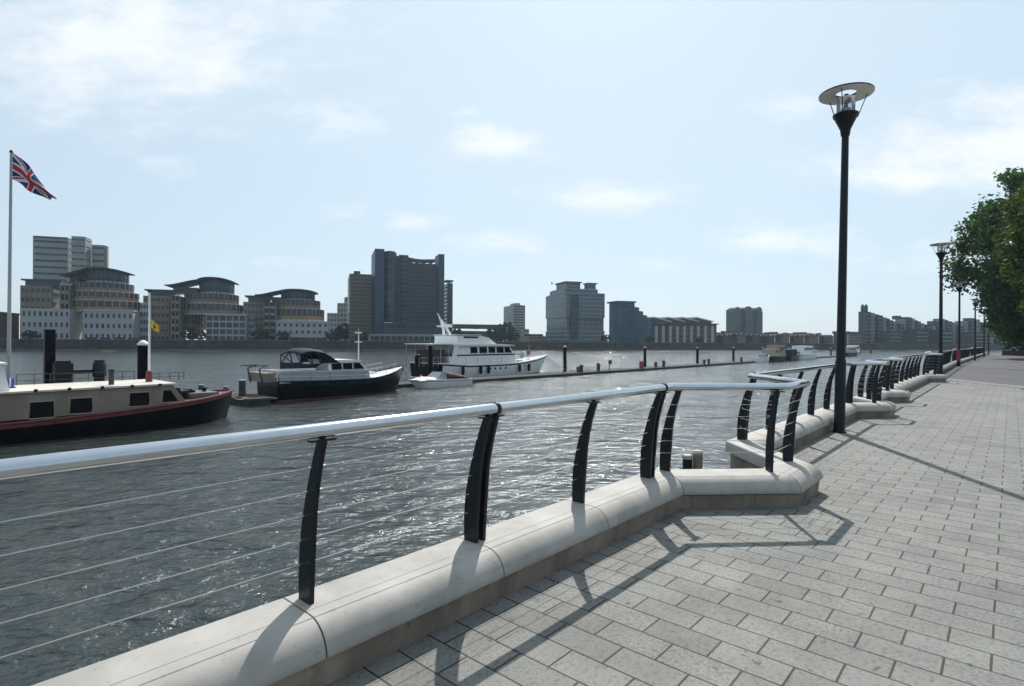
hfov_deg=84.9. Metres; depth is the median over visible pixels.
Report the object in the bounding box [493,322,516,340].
bank tree
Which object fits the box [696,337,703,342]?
bank tree
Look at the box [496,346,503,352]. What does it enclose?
window
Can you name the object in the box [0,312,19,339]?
brick building
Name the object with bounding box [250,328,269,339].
bank tree
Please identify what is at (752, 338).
terraced house block
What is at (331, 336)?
bank tree
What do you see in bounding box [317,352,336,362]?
canvas window
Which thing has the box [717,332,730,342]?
terraced house block
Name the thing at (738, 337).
terraced house block
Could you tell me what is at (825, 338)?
terraced house block
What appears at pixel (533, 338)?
warehouse
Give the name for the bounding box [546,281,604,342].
glass building
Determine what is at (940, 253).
street lamp
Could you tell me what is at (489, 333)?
bank tree
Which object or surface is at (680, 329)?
riverside terrace
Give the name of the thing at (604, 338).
bank tree
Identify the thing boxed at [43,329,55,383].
dolphin pile
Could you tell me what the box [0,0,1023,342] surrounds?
sky
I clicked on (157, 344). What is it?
embankment wall
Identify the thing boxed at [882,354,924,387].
railing
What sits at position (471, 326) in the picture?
long low building
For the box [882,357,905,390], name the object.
railing
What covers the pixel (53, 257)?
slab tower
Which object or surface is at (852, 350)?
moored boat
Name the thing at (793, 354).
moored boat
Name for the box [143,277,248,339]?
office building
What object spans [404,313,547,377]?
motor yacht
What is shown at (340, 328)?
bank tree
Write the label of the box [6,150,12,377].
flagpole
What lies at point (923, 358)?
ladder hoop
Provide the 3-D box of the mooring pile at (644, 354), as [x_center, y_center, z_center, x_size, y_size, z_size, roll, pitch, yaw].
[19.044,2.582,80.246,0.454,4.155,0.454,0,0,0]
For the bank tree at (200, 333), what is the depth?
196.81 m
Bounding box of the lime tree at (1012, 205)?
[985,180,1023,314]
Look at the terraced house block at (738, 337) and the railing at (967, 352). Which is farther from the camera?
the terraced house block at (738, 337)
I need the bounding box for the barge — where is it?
[0,290,233,444]
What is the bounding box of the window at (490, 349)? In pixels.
[488,347,495,352]
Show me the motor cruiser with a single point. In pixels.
(321, 375)
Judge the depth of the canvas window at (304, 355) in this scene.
38.03 m
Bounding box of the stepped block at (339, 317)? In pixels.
[327,297,347,340]
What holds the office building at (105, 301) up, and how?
on the far bank land
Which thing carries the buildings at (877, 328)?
on the far bank land
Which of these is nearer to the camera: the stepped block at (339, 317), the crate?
the crate
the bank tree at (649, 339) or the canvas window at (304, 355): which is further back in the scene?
the bank tree at (649, 339)
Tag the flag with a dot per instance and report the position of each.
(23, 174)
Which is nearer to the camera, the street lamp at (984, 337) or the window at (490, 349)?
the window at (490, 349)
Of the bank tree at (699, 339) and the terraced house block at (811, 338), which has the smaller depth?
the bank tree at (699, 339)
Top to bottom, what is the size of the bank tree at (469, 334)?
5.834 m
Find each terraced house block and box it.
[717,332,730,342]
[720,331,745,342]
[735,332,760,342]
[749,333,774,343]
[764,332,789,342]
[778,333,803,342]
[793,332,818,342]
[807,333,832,342]
[832,331,849,342]
[848,332,864,342]
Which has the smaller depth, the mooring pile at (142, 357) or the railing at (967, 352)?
the mooring pile at (142, 357)
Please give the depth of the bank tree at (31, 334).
181.05 m
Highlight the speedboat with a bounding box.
[409,371,472,387]
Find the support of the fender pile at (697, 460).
in the river
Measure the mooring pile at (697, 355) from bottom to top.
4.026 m
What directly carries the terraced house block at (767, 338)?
on the far bank land
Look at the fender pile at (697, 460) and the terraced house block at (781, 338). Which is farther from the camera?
the terraced house block at (781, 338)
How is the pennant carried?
attached to the barge
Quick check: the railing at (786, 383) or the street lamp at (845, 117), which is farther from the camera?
the street lamp at (845, 117)
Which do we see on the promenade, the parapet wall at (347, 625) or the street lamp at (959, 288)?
the parapet wall at (347, 625)
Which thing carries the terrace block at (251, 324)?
on the far bank land
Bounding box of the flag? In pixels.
[12,154,56,199]
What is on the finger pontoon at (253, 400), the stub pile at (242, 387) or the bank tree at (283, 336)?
the stub pile at (242, 387)
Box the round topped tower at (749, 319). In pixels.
[726,306,762,332]
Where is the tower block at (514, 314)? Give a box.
[504,303,528,341]
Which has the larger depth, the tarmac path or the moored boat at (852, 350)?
the moored boat at (852, 350)
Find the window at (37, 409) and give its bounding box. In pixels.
[28,400,54,419]
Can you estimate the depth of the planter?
82.91 m
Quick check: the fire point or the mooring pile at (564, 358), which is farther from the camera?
the fire point
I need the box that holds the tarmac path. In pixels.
[943,354,1023,385]
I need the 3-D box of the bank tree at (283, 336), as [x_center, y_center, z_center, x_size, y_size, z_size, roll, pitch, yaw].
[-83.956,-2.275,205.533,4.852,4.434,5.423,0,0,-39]
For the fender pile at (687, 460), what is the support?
in the river
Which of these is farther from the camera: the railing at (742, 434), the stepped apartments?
the stepped apartments
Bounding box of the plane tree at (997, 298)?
[938,167,1023,350]
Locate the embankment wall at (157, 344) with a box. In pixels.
[0,339,1022,349]
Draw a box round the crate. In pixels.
[7,378,15,387]
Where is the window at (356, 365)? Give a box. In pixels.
[353,362,364,369]
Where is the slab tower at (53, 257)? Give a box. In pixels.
[33,236,108,338]
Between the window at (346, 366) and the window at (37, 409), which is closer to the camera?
the window at (37, 409)
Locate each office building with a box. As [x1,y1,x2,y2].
[20,267,140,338]
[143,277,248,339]
[243,289,328,340]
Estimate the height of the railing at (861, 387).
0.911 m
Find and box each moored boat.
[754,354,769,362]
[762,345,785,361]
[785,349,800,360]
[792,346,817,359]
[846,345,859,356]
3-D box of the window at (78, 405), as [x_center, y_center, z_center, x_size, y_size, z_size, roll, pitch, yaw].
[-16.534,2.411,21.492,0.055,0.660,0.757,0,0,42]
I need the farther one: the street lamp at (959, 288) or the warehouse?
the warehouse
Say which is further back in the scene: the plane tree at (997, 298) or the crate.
the plane tree at (997, 298)
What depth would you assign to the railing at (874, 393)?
12.29 m
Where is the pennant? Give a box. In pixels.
[150,319,158,331]
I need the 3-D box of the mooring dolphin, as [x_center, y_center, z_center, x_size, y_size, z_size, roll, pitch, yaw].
[-20.004,2.024,25.969,0.720,2.451,1.986,0,0,42]
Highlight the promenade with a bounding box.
[325,378,1023,685]
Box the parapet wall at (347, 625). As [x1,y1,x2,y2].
[31,353,986,685]
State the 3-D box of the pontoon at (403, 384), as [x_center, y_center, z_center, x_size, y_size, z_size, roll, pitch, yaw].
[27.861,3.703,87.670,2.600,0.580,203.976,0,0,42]
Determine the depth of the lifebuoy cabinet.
40.68 m
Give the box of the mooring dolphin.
[52,360,106,382]
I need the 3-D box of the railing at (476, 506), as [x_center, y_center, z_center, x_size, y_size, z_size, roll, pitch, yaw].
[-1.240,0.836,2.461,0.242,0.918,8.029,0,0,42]
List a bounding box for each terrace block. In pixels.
[140,303,151,339]
[248,317,254,339]
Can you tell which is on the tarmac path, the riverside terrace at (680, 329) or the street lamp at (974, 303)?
the street lamp at (974, 303)
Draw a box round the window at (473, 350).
[470,347,477,353]
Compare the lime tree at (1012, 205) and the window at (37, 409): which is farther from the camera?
the lime tree at (1012, 205)
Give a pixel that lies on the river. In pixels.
(706, 421)
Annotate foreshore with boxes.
[0,348,1017,350]
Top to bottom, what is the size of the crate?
0.360 m
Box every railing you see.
[0,383,668,657]
[656,373,809,471]
[737,362,851,439]
[846,360,889,402]
[858,358,882,396]
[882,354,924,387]
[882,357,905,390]
[922,353,943,374]
[925,350,953,372]
[953,347,982,360]
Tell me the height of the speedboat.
1.570 m
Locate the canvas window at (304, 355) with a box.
[299,354,313,361]
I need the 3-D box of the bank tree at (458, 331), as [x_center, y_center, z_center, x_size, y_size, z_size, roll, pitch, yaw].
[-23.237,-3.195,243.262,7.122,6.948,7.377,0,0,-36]
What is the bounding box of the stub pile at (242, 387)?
[238,379,245,396]
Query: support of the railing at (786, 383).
on the parapet wall at (347, 625)
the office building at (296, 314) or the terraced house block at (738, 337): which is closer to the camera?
the office building at (296, 314)
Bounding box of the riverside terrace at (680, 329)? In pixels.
[647,317,718,342]
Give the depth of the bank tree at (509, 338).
235.06 m
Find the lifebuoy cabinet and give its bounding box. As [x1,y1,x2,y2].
[956,349,959,365]
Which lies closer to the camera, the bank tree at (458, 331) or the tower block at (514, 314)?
the bank tree at (458, 331)
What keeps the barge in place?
on the river
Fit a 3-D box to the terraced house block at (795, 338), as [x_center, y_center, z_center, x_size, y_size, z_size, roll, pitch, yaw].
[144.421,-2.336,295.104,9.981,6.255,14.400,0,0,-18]
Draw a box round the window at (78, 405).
[69,397,92,414]
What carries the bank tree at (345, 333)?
on the far bank land
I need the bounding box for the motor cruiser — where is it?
[240,328,404,401]
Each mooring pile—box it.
[137,340,147,378]
[428,343,432,374]
[563,346,566,371]
[643,347,645,366]
[696,347,698,363]
[732,347,734,360]
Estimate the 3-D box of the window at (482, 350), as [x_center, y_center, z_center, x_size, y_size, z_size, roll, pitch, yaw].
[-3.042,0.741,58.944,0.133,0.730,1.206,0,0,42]
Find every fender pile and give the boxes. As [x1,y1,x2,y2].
[682,454,692,468]
[692,450,702,468]
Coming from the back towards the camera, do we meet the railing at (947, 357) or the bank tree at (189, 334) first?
the bank tree at (189, 334)
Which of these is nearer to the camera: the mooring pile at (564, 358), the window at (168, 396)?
the window at (168, 396)
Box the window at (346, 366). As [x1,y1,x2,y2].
[342,362,352,369]
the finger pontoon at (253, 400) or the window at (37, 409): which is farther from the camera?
the finger pontoon at (253, 400)
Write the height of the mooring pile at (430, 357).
4.571 m
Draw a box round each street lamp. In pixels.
[818,82,874,432]
[929,242,953,373]
[952,281,966,365]
[970,299,977,359]
[983,308,986,356]
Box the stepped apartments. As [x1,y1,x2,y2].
[607,301,652,341]
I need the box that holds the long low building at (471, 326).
[453,324,501,340]
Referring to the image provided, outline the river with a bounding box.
[0,351,1001,685]
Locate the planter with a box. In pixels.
[1002,346,1023,355]
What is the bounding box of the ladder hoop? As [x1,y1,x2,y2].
[921,351,930,373]
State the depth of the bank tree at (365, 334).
214.16 m
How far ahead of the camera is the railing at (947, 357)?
33.72 m
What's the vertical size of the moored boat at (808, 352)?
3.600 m
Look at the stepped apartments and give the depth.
258.93 m
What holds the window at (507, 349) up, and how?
in the motor yacht
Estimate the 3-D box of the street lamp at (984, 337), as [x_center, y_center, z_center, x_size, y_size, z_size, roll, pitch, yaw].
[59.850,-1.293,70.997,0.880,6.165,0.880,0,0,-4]
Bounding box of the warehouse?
[520,334,546,341]
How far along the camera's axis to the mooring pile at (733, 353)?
105.69 m
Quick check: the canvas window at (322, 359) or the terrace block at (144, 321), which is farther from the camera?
the terrace block at (144, 321)
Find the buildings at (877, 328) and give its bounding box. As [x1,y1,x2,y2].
[858,304,1022,344]
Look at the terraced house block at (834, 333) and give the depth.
299.43 m
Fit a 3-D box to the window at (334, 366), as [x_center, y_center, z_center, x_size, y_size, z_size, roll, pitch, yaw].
[-11.558,1.555,36.915,0.130,0.490,0.781,0,0,42]
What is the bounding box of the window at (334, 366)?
[331,363,341,370]
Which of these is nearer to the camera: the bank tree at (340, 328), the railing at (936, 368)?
the railing at (936, 368)
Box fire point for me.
[639,361,643,367]
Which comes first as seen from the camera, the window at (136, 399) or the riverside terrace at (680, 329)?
the window at (136, 399)
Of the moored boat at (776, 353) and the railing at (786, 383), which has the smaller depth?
the railing at (786, 383)
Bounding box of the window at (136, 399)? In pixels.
[129,391,149,407]
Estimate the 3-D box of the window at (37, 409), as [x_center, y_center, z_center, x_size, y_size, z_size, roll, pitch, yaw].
[-17.309,2.463,20.624,0.055,0.670,0.770,0,0,42]
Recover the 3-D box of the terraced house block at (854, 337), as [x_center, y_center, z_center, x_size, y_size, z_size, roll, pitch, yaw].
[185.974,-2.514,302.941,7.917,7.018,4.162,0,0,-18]
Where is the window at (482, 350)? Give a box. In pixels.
[479,347,486,353]
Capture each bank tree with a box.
[21,330,38,338]
[179,327,197,339]
[190,329,206,339]
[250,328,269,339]
[276,331,289,339]
[325,330,341,340]
[334,323,348,340]
[343,328,348,338]
[355,331,369,340]
[453,328,466,335]
[463,331,476,335]
[485,326,503,340]
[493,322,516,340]
[505,331,519,341]
[600,334,611,341]
[645,336,654,341]
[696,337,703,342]
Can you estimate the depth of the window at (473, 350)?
57.92 m
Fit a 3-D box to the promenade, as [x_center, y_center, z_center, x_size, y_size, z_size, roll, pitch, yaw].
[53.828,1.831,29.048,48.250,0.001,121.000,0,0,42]
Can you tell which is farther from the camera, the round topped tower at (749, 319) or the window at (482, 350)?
the round topped tower at (749, 319)
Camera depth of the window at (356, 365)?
38.09 m
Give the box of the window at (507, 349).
[504,346,511,352]
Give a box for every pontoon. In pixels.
[230,392,272,405]
[237,355,835,394]
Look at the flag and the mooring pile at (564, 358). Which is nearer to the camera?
the flag
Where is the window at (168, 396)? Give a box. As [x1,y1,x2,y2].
[162,389,179,402]
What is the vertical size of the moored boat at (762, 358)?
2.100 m

